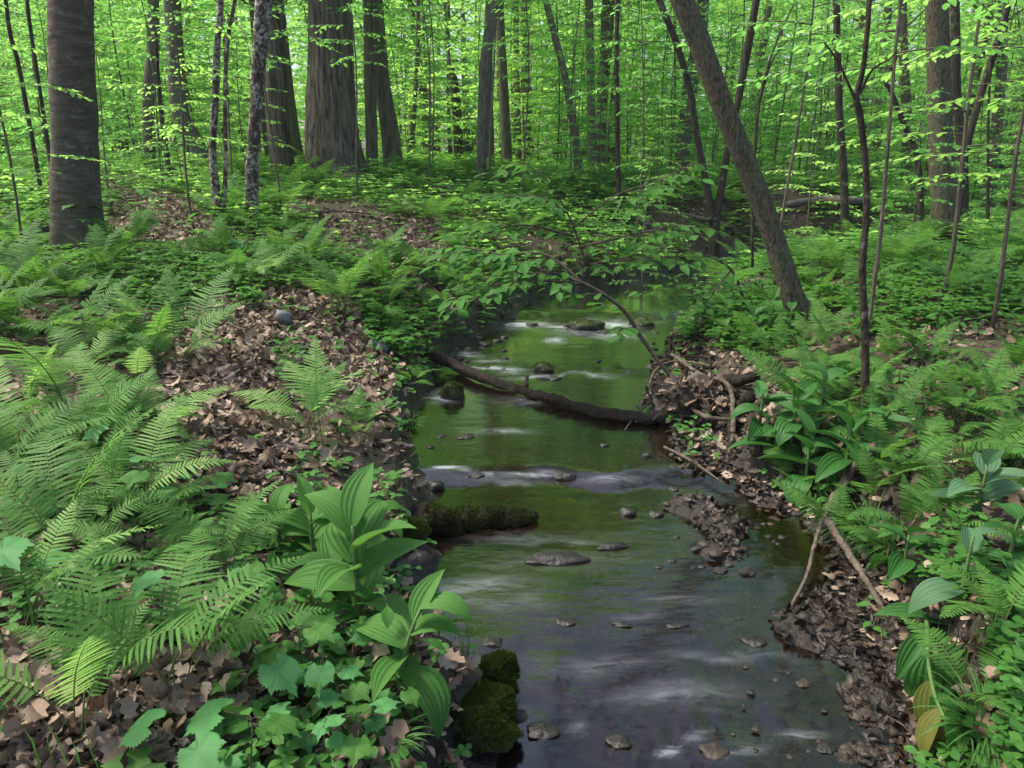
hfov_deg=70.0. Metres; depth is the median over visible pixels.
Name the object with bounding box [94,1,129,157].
tree
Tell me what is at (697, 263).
bank shrub
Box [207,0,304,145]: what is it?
sapling
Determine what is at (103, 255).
fern
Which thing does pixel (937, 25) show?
tree
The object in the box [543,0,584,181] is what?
tree
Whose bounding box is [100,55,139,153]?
sapling
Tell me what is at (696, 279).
broad leaved plant
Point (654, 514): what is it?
stone
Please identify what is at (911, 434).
seedling
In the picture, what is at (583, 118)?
sapling
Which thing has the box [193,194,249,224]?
fern
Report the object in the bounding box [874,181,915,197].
fern
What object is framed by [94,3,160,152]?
sapling
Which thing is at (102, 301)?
fern
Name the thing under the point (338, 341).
seedling
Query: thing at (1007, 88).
sapling
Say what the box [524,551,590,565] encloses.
stone
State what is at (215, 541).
seedling
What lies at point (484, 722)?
mossy lump
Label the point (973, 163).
sapling
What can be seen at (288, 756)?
herbs
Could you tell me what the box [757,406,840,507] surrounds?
broad leaved plant
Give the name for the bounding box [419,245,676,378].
overhanging shrub
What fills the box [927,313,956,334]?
seedling
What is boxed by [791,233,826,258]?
fern
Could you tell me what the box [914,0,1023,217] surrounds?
sapling
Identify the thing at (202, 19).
sapling
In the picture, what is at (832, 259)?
fern
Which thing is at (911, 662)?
wilted plant
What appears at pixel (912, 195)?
fern
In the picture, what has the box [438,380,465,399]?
stone
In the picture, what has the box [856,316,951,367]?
fern
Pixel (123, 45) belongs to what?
sapling
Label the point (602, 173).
fern
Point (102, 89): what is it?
sapling
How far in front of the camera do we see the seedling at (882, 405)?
3.81 m
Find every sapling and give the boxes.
[0,0,101,138]
[0,0,106,157]
[0,0,122,163]
[0,0,146,140]
[0,1,49,150]
[0,1,111,116]
[0,1,127,153]
[0,2,45,145]
[0,2,49,140]
[0,3,119,252]
[0,9,45,149]
[0,14,46,152]
[0,21,22,144]
[0,21,49,152]
[0,30,45,157]
[0,31,49,157]
[0,39,26,152]
[0,40,43,141]
[0,62,43,153]
[0,115,29,175]
[2,43,49,146]
[3,0,111,74]
[3,0,141,142]
[4,4,115,140]
[4,4,116,143]
[6,102,50,159]
[9,10,45,134]
[13,0,135,50]
[16,56,50,159]
[21,54,164,215]
[22,0,204,153]
[35,29,142,140]
[39,3,156,156]
[94,0,194,190]
[94,0,249,146]
[94,1,170,153]
[94,2,167,138]
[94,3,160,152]
[94,22,161,157]
[95,1,143,144]
[96,0,253,161]
[96,2,171,149]
[97,1,166,139]
[98,0,169,149]
[99,95,140,170]
[100,0,255,233]
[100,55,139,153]
[102,0,176,145]
[102,9,219,150]
[104,85,175,173]
[105,2,217,136]
[109,0,251,156]
[112,2,212,155]
[119,3,206,150]
[120,0,249,144]
[121,1,209,150]
[133,0,278,192]
[133,1,243,152]
[133,16,204,146]
[133,40,238,177]
[138,6,244,137]
[141,4,262,141]
[145,108,207,192]
[157,0,262,148]
[165,114,205,154]
[169,0,252,137]
[183,0,250,153]
[184,0,251,151]
[185,1,249,152]
[186,28,294,179]
[190,20,234,150]
[190,80,248,160]
[192,7,263,152]
[205,1,342,219]
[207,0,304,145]
[207,29,304,157]
[216,0,294,150]
[220,35,264,151]
[231,69,299,149]
[244,35,305,152]
[246,41,306,148]
[270,0,399,200]
[276,0,411,169]
[284,0,355,57]
[284,1,364,134]
[286,3,364,140]
[287,2,428,134]
[290,6,363,151]
[292,33,364,135]
[292,38,365,145]
[296,14,377,146]
[296,18,363,123]
[301,0,381,143]
[353,0,395,142]
[353,13,428,149]
[354,0,440,147]
[357,72,380,150]
[358,0,451,150]
[360,0,427,144]
[370,0,478,186]
[377,12,475,155]
[378,0,473,144]
[378,67,434,154]
[384,0,485,159]
[386,0,474,154]
[386,0,476,153]
[386,0,477,142]
[394,13,447,148]
[394,45,474,164]
[395,63,453,157]
[416,88,452,148]
[423,0,571,155]
[424,0,543,152]
[430,1,496,151]
[435,33,497,151]
[436,1,512,143]
[441,0,554,192]
[451,0,575,193]
[460,0,583,142]
[462,51,521,141]
[462,57,533,159]
[463,7,548,153]
[468,0,571,162]
[468,0,586,154]
[472,0,565,161]
[494,0,585,162]
[494,2,586,152]
[495,47,563,158]
[496,5,576,146]
[497,0,604,180]
[504,2,599,155]
[512,11,614,164]
[513,0,625,163]
[524,17,629,169]
[525,0,679,164]
[533,1,600,158]
[534,0,627,146]
[534,0,633,186]
[538,38,624,184]
[539,2,643,146]
[542,29,650,191]
[543,0,650,135]
[554,60,622,157]
[561,0,646,162]
[568,0,681,169]
[569,0,696,241]
[572,0,669,152]
[572,53,647,153]
[575,0,663,159]
[582,82,634,164]
[582,143,701,290]
[598,0,678,161]
[599,0,684,159]
[607,0,678,153]
[608,9,669,155]
[609,62,663,165]
[611,0,736,165]
[611,97,691,231]
[619,0,728,166]
[620,13,687,158]
[620,25,660,147]
[625,38,704,156]
[626,32,715,170]
[630,3,730,143]
[631,80,692,166]
[633,79,668,159]
[635,72,703,161]
[638,24,715,162]
[640,62,722,185]
[645,34,717,161]
[645,53,700,156]
[649,26,748,161]
[656,5,771,170]
[660,51,728,162]
[668,4,782,163]
[672,0,811,171]
[673,48,757,156]
[674,0,776,165]
[677,0,909,296]
[692,123,731,170]
[698,38,791,167]
[698,49,752,165]
[707,88,781,173]
[710,3,829,172]
[711,0,819,158]
[719,50,775,167]
[721,0,862,176]
[729,90,792,173]
[730,57,797,165]
[735,69,883,248]
[736,3,827,172]
[742,34,820,169]
[750,0,879,171]
[758,4,899,173]
[759,0,857,166]
[759,75,822,175]
[760,3,887,185]
[761,0,865,185]
[765,1,904,185]
[768,0,874,173]
[768,0,1023,377]
[769,57,872,185]
[778,29,853,161]
[785,0,912,182]
[787,4,899,175]
[796,0,1023,300]
[797,1,902,175]
[800,10,925,181]
[808,28,898,162]
[812,1,925,160]
[814,22,892,150]
[815,12,926,190]
[824,0,899,435]
[826,92,887,163]
[828,23,926,189]
[847,66,926,185]
[849,126,884,181]
[852,0,1023,336]
[853,1,965,159]
[853,87,995,245]
[855,0,983,173]
[856,71,927,190]
[866,25,1014,207]
[867,14,978,193]
[873,55,982,202]
[879,4,1019,188]
[881,72,926,195]
[884,33,923,221]
[887,45,925,170]
[892,68,987,174]
[893,6,994,170]
[912,27,1022,164]
[913,4,1023,136]
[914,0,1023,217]
[915,5,1022,150]
[921,48,1023,210]
[927,44,1023,202]
[953,10,1023,212]
[954,86,1023,214]
[955,4,1023,155]
[961,0,1019,162]
[961,2,1023,166]
[962,11,1021,168]
[964,0,1023,162]
[968,136,985,199]
[971,124,1023,234]
[985,4,1023,208]
[986,45,993,237]
[987,45,1023,193]
[990,154,1023,221]
[995,90,1023,184]
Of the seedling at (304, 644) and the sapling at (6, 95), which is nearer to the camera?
the seedling at (304, 644)
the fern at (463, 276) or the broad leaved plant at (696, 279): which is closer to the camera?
the fern at (463, 276)
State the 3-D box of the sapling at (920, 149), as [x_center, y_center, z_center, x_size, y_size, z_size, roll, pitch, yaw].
[4.352,-2.196,7.902,1.234,1.841,1.383,-14,22,-39]
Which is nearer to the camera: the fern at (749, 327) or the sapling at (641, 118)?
the fern at (749, 327)
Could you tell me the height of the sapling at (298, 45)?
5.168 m
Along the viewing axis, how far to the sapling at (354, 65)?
37.52 m
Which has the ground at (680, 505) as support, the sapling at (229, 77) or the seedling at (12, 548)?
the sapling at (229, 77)
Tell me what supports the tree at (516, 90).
on the ground at (680, 505)
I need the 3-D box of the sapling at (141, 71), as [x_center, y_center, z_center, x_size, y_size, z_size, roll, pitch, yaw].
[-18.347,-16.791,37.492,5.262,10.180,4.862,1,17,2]
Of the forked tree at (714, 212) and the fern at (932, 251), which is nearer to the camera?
the fern at (932, 251)
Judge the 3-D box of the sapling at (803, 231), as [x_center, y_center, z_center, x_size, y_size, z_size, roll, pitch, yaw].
[3.695,-2.595,9.042,1.726,2.332,1.407,5,18,16]
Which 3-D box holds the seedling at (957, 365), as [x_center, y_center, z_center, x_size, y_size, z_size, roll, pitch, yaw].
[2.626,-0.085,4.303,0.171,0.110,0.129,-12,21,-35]
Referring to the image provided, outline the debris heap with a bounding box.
[623,368,764,428]
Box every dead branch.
[624,360,711,429]
[663,353,738,482]
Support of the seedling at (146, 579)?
on the leaf litter
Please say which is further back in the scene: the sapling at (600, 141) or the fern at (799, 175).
the fern at (799, 175)
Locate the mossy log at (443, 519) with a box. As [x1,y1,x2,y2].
[410,501,539,534]
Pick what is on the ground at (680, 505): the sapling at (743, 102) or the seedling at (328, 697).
the sapling at (743, 102)
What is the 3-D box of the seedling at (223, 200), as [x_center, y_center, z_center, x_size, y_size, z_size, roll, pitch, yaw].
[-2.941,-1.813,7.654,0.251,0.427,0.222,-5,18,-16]
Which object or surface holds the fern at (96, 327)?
on the ground at (680, 505)
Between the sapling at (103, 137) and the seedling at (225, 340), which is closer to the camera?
the seedling at (225, 340)
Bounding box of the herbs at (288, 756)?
[0,236,1023,767]
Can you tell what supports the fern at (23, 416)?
on the ground at (680, 505)
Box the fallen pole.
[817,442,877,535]
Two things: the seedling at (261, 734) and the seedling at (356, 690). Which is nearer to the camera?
the seedling at (261, 734)
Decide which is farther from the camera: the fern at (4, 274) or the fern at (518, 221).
the fern at (518, 221)
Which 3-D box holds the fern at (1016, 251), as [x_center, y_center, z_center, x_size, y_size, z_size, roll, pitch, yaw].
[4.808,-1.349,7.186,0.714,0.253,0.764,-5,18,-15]
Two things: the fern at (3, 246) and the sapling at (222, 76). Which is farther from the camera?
the sapling at (222, 76)
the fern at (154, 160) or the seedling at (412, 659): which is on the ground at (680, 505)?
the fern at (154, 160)
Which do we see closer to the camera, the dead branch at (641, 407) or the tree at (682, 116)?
the dead branch at (641, 407)
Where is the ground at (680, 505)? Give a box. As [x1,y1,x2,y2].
[0,163,1023,767]
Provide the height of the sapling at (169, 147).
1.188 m
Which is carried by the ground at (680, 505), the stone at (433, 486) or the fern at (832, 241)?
the fern at (832, 241)
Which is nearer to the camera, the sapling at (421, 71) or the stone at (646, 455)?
the stone at (646, 455)
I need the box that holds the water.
[408,262,908,767]
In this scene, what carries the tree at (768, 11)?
on the ground at (680, 505)
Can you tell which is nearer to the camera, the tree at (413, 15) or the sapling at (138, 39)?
the sapling at (138, 39)
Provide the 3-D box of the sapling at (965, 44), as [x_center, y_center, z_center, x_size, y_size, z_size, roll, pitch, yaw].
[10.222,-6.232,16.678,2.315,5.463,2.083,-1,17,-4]
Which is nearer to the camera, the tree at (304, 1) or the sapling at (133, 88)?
the sapling at (133, 88)
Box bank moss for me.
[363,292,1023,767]
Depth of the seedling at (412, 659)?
2.04 m
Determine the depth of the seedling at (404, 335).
5.36 m
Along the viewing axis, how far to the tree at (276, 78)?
12.45 m
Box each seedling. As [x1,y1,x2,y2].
[0,521,72,592]
[7,460,94,519]
[61,416,128,469]
[62,204,102,222]
[100,704,250,767]
[111,456,181,500]
[111,546,209,640]
[125,176,160,218]
[129,210,160,247]
[166,435,206,451]
[175,472,236,512]
[183,697,301,767]
[184,220,219,244]
[185,196,209,237]
[188,212,226,245]
[200,513,260,564]
[205,536,258,571]
[207,331,236,346]
[210,625,312,696]
[213,217,249,247]
[213,305,233,323]
[214,298,236,324]
[217,190,237,216]
[222,707,275,767]
[225,568,276,612]
[228,720,315,766]
[233,553,280,598]
[246,606,339,691]
[247,292,267,303]
[251,518,297,545]
[262,688,341,753]
[266,543,298,567]
[274,641,308,690]
[284,325,307,344]
[289,335,316,353]
[293,590,342,646]
[295,639,363,716]
[298,661,346,736]
[298,702,345,767]
[309,680,370,723]
[311,653,361,688]
[317,339,343,348]
[320,421,355,450]
[321,697,400,767]
[325,321,340,333]
[325,613,368,660]
[336,307,350,319]
[339,585,373,601]
[347,589,393,646]
[354,649,394,680]
[361,681,420,734]
[368,356,389,376]
[376,674,417,717]
[379,379,401,395]
[384,500,402,537]
[393,635,443,665]
[396,328,417,344]
[817,483,855,507]
[829,412,851,423]
[843,327,860,346]
[844,355,860,385]
[846,506,875,546]
[856,601,899,627]
[875,396,895,407]
[876,354,905,370]
[877,532,906,550]
[885,366,915,388]
[888,528,922,554]
[890,313,907,337]
[895,424,926,445]
[896,339,916,351]
[910,458,954,482]
[920,376,940,405]
[920,502,957,535]
[922,343,946,363]
[925,343,948,356]
[926,306,946,335]
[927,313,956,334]
[929,312,953,337]
[938,319,965,348]
[942,361,970,373]
[942,401,975,429]
[956,357,979,381]
[962,317,988,336]
[967,385,981,400]
[972,330,992,358]
[980,374,1014,397]
[989,340,1015,367]
[999,451,1015,468]
[1008,449,1023,486]
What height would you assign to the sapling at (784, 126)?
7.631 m
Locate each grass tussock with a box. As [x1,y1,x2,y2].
[349,688,435,767]
[402,409,427,433]
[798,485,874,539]
[808,485,895,564]
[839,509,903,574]
[908,661,1022,767]
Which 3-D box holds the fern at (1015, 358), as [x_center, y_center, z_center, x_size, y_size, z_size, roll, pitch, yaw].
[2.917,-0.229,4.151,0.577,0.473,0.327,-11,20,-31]
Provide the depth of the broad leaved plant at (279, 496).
2.59 m
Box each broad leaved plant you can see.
[231,484,308,554]
[258,474,333,555]
[284,463,426,640]
[291,533,342,606]
[296,486,387,562]
[353,569,472,739]
[687,277,704,300]
[694,292,718,328]
[704,299,741,336]
[720,273,745,311]
[727,300,767,352]
[727,411,801,466]
[730,380,792,440]
[744,278,774,313]
[744,371,830,457]
[757,286,789,330]
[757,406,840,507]
[775,302,805,341]
[785,362,850,437]
[805,407,887,481]
[825,361,859,402]
[855,404,912,457]
[869,523,937,581]
[908,526,1012,614]
[927,448,1023,520]
[973,502,1023,583]
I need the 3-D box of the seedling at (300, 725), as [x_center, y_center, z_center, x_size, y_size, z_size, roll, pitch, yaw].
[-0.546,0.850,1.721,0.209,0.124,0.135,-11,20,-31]
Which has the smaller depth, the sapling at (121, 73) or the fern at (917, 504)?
the fern at (917, 504)
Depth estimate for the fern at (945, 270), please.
5.96 m
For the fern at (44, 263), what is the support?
on the ground at (680, 505)
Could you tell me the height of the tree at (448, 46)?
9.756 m
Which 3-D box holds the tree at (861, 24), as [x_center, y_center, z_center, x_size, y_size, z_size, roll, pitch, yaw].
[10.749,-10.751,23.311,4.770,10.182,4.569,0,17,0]
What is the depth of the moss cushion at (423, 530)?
2.96 m
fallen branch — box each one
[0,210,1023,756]
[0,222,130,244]
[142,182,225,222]
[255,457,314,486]
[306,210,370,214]
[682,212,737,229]
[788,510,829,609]
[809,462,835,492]
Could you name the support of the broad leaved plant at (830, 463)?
on the ground at (680, 505)
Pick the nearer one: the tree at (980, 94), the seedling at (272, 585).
the seedling at (272, 585)
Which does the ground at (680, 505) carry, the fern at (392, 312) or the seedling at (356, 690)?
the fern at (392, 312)
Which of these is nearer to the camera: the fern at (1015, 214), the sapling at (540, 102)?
the fern at (1015, 214)
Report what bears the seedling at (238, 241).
on the ground at (680, 505)
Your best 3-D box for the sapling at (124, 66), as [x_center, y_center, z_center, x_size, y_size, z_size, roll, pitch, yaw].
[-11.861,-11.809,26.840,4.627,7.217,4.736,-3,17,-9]
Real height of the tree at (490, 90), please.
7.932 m
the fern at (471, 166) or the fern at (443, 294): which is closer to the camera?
the fern at (443, 294)
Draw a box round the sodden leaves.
[642,318,992,767]
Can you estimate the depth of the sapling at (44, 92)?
12.87 m
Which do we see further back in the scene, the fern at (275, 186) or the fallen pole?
the fern at (275, 186)
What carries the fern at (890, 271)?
on the ground at (680, 505)
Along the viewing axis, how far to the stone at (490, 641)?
2.53 m
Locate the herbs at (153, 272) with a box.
[0,155,1023,377]
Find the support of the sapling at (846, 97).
on the ground at (680, 505)
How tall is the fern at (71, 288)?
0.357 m
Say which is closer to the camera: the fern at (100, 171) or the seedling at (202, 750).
the seedling at (202, 750)
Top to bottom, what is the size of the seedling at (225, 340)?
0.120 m
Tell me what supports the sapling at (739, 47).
on the ground at (680, 505)
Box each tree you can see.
[0,0,40,150]
[0,0,41,149]
[4,0,45,208]
[25,0,49,164]
[47,0,113,260]
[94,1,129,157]
[111,0,247,105]
[142,0,159,172]
[154,34,174,188]
[163,0,208,170]
[206,0,292,31]
[209,0,236,220]
[215,0,287,162]
[244,0,272,225]
[265,0,295,173]
[284,6,303,162]
[285,0,362,22]
[288,0,360,22]
[294,0,379,187]
[355,0,467,153]
[362,0,440,153]
[363,0,377,168]
[374,0,403,172]
[408,0,430,154]
[425,0,482,153]
[433,0,476,117]
[449,67,463,159]
[474,0,555,123]
[476,0,500,180]
[484,0,494,170]
[496,0,512,164]
[513,1,521,161]
[521,0,530,160]
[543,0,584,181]
[554,0,648,78]
[585,0,596,172]
[596,0,614,169]
[609,1,621,165]
[614,0,621,226]
[627,0,747,141]
[656,0,759,270]
[661,0,820,92]
[670,0,825,322]
[673,0,709,174]
[716,0,826,146]
[751,5,793,280]
[801,0,922,170]
[805,0,897,180]
[832,0,849,251]
[849,0,924,197]
[898,0,912,205]
[925,0,968,245]
[950,0,968,226]
[954,0,1023,183]
[957,0,1010,220]
[960,0,1023,174]
[981,0,1008,218]
[1001,2,1023,206]
[1015,180,1023,211]
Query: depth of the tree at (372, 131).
13.40 m
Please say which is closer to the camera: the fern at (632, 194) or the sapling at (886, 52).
the fern at (632, 194)
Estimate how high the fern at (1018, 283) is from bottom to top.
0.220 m
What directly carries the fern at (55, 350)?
on the ground at (680, 505)
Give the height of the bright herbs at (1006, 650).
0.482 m
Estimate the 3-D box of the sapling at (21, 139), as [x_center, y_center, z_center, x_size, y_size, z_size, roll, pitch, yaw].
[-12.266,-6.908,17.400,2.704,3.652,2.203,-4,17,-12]
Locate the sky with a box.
[2,0,1023,162]
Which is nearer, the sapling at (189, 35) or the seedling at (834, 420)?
the seedling at (834, 420)
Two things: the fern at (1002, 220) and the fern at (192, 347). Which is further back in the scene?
the fern at (1002, 220)
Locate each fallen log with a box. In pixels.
[419,348,760,424]
[786,195,893,207]
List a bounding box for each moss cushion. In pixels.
[116,706,176,743]
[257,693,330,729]
[396,516,432,539]
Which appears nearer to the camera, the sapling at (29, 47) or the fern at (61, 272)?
the fern at (61, 272)
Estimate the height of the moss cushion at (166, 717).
0.068 m
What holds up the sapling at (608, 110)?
on the ground at (680, 505)
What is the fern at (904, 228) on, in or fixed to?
on the ground at (680, 505)
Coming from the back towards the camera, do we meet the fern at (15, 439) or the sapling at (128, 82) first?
the sapling at (128, 82)
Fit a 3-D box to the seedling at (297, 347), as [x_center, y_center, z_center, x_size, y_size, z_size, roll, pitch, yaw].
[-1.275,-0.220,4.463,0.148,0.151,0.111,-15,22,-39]
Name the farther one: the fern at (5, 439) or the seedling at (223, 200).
the seedling at (223, 200)
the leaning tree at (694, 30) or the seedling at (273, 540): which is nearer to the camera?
the seedling at (273, 540)
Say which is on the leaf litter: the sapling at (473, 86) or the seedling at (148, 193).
the seedling at (148, 193)
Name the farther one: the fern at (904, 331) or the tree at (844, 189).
the tree at (844, 189)
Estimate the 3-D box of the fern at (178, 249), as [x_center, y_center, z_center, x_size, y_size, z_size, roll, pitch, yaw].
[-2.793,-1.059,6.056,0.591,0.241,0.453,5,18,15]
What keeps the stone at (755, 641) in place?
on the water
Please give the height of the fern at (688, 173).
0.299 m
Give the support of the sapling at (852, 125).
on the ground at (680, 505)
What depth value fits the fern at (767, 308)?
5.69 m
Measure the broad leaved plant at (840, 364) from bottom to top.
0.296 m
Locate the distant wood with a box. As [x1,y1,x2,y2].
[0,0,1023,171]
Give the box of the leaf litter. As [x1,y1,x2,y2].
[0,173,1023,767]
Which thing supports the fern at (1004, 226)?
on the ground at (680, 505)
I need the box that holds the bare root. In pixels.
[726,391,756,469]
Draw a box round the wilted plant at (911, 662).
[874,602,977,764]
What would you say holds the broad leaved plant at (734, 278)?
on the ground at (680, 505)
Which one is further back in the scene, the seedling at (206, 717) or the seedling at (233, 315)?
the seedling at (233, 315)
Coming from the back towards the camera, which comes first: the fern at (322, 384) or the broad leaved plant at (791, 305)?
the broad leaved plant at (791, 305)
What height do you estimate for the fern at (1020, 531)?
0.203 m
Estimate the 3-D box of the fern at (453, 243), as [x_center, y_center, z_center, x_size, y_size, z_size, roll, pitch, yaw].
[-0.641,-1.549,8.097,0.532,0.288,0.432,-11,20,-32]
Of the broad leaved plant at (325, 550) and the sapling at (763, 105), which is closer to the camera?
the broad leaved plant at (325, 550)
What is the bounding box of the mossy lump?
[449,679,524,756]
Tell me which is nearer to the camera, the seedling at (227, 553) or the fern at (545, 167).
the seedling at (227, 553)
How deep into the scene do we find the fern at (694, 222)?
11.01 m
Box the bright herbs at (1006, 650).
[898,430,1023,767]
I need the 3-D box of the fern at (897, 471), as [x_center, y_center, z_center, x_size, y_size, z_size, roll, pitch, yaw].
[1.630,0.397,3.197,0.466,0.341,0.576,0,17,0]
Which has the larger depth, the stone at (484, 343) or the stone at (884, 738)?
the stone at (484, 343)
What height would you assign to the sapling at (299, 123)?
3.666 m
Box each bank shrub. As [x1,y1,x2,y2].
[390,163,742,277]
[619,246,746,318]
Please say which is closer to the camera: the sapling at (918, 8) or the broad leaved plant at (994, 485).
the broad leaved plant at (994, 485)
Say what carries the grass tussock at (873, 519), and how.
on the ground at (680, 505)
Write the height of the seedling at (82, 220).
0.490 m
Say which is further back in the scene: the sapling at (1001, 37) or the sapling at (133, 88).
the sapling at (133, 88)
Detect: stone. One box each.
[274,310,292,323]
[367,338,388,352]
[397,550,438,585]
[426,481,444,491]
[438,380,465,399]
[457,433,474,439]
[471,648,520,691]
[473,473,484,477]
[477,341,491,345]
[482,636,502,647]
[492,339,502,341]
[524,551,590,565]
[526,322,538,325]
[526,720,560,739]
[533,361,554,371]
[547,376,561,379]
[554,473,576,480]
[555,617,576,626]
[565,319,605,330]
[596,329,609,334]
[597,542,628,549]
[600,443,609,446]
[605,733,631,749]
[612,621,632,626]
[619,507,636,516]
[628,316,654,326]
[642,453,651,456]
[649,510,664,517]
[666,622,689,628]
[667,558,676,562]
[690,544,702,551]
[699,742,729,759]
[713,566,727,574]
[724,562,733,566]
[738,567,755,576]
[740,635,766,646]
[752,726,760,731]
[774,622,797,637]
[796,679,811,687]
[816,741,837,754]
[861,727,889,743]
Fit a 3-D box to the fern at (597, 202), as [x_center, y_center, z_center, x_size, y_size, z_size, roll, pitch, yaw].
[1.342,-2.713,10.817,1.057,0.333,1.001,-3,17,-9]
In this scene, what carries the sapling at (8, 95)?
on the ground at (680, 505)
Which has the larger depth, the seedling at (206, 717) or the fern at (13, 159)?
the fern at (13, 159)
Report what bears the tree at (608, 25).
on the ground at (680, 505)
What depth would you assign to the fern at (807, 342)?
5.14 m
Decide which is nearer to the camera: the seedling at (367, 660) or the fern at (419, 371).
the seedling at (367, 660)
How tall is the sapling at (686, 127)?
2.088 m
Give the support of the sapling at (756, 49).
on the ground at (680, 505)
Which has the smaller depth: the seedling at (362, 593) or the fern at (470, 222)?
the seedling at (362, 593)
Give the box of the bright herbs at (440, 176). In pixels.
[0,150,1023,287]
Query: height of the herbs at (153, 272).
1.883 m
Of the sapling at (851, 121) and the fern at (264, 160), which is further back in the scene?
the sapling at (851, 121)
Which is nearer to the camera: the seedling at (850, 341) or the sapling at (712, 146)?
the seedling at (850, 341)
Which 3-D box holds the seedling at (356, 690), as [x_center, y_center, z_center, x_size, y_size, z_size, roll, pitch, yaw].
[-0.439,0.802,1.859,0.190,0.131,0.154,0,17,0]
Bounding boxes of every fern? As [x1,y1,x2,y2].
[0,154,42,169]
[0,161,39,180]
[0,171,47,188]
[0,179,28,185]
[0,213,22,222]
[0,214,48,241]
[0,240,65,261]
[0,249,99,294]
[0,251,70,288]
[0,266,45,322]
[0,267,153,358]
[0,276,56,323]
[0,276,67,339]
[0,288,10,348]
[0,301,150,346]
[0,302,78,344]
[0,337,162,446]
[0,343,71,422]
[0,356,98,487]
[0,387,193,563]
[0,402,48,466]
[0,414,110,458]
[0,491,161,631]
[0,527,277,736]
[1,203,45,225]
[1,217,106,298]
[2,178,48,210]
[2,369,155,458]
[4,273,134,338]
[6,146,48,171]
[9,262,112,308]
[13,356,114,424]
[22,158,48,178]
[23,331,107,366]
[28,255,107,304]
[28,342,128,392]
[30,316,158,374]
[31,527,328,687]
[35,189,135,201]
[37,400,234,518]
[41,161,123,177]
[43,501,226,562]
[46,405,168,515]
[47,366,217,439]
[49,349,236,454]
[50,332,159,403]
[63,284,149,336]
[64,224,131,271]
[64,224,164,281]
[64,474,220,522]
[79,295,221,367]
[85,321,192,360]
[88,193,164,252]
[107,153,155,172]
[107,290,169,327]
[111,479,296,582]
[114,265,245,364]
[122,149,171,163]
[133,154,165,168]
[151,241,212,268]
[170,155,202,168]
[170,180,220,210]
[178,215,249,258]
[181,165,237,180]
[182,169,236,191]
[185,172,270,205]
[192,156,245,174]
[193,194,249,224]
[202,246,285,285]
[213,237,323,282]
[217,150,271,172]
[219,182,295,205]
[220,155,277,174]
[220,246,288,267]
[223,205,266,230]
[230,336,373,444]
[243,156,269,165]
[251,220,329,249]
[253,208,305,234]
[259,164,315,189]
[259,179,324,198]
[259,183,312,205]
[265,166,305,180]
[272,214,337,265]
[279,158,350,180]
[286,146,322,168]
[292,248,381,315]
[298,180,333,193]
[301,219,346,259]
[305,263,364,275]
[310,169,358,186]
[327,386,388,433]
[328,273,402,298]
[331,299,407,329]
[345,225,424,277]
[357,273,417,310]
[364,247,428,290]
[366,150,418,168]
[370,223,449,277]
[381,159,411,170]
[399,155,440,167]
[399,363,441,389]
[400,156,438,170]
[403,169,442,186]
[404,194,464,214]
[407,288,459,315]
[423,263,482,290]
[428,206,495,235]
[429,216,492,242]
[431,256,469,275]
[434,233,471,248]
[441,179,489,194]
[450,153,495,172]
[450,155,475,165]
[462,152,504,164]
[483,151,539,170]
[485,187,534,205]
[495,201,553,226]
[507,173,573,197]
[508,164,567,185]
[516,198,565,214]
[572,190,626,209]
[573,163,629,183]
[582,198,635,219]
[587,165,632,186]
[589,175,638,195]
[606,196,663,217]
[607,184,664,200]
[621,160,656,174]
[621,176,644,189]
[628,162,670,176]
[636,159,690,183]
[647,165,679,182]
[674,168,713,183]
[682,180,739,199]
[682,217,735,230]
[683,256,770,283]
[703,310,780,354]
[709,162,740,185]
[715,239,767,263]
[716,188,746,200]
[729,161,775,176]
[737,335,881,407]
[743,271,804,305]
[747,306,809,327]
[749,236,800,248]
[753,312,815,365]
[754,245,828,283]
[763,230,854,261]
[763,441,851,501]
[767,277,804,289]
[768,291,842,304]
[769,368,811,392]
[772,380,867,429]
[772,480,880,541]
[776,346,878,367]
[780,357,898,394]
[783,170,816,179]
[785,348,913,408]
[787,225,842,249]
[790,312,825,349]
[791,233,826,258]
[796,358,894,382]
[799,269,833,289]
[800,164,834,178]
[801,266,867,297]
[802,165,853,183]
[802,235,868,253]
[806,165,858,185]
[806,297,853,358]
[808,309,860,342]
[810,168,853,184]
[816,219,889,244]
[822,242,869,282]
[822,383,902,441]
[829,412,916,474]
[830,438,932,506]
[838,252,909,289]
[841,286,884,318]
[842,227,945,259]
[847,217,965,255]
[847,454,970,536]
[848,168,889,186]
[849,186,881,206]
[850,177,879,187]
[854,370,933,417]
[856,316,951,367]
[858,357,959,404]
[860,192,897,207]
[863,411,1003,484]
[866,262,907,279]
[871,218,953,240]
[873,263,916,295]
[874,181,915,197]
[880,315,997,367]
[882,281,942,310]
[886,208,981,236]
[888,235,947,246]
[888,250,918,274]
[890,390,1023,463]
[892,234,951,256]
[897,206,985,227]
[897,471,1023,554]
[899,616,1023,714]
[902,189,928,200]
[904,374,1000,426]
[907,359,995,384]
[915,366,1023,438]
[921,553,1023,631]
[922,256,990,283]
[922,267,994,297]
[932,396,1023,436]
[937,243,1016,268]
[945,346,1023,411]
[946,407,1023,485]
[956,230,1023,258]
[957,240,1021,273]
[963,209,1023,243]
[963,258,1022,280]
[963,427,1023,451]
[970,202,1023,222]
[971,208,1005,222]
[972,267,1023,309]
[976,311,1023,322]
[979,275,1023,294]
[980,217,1023,232]
[981,302,1023,381]
[990,228,1023,250]
[992,222,1023,236]
[993,209,1023,223]
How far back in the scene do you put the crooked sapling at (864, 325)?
3.39 m

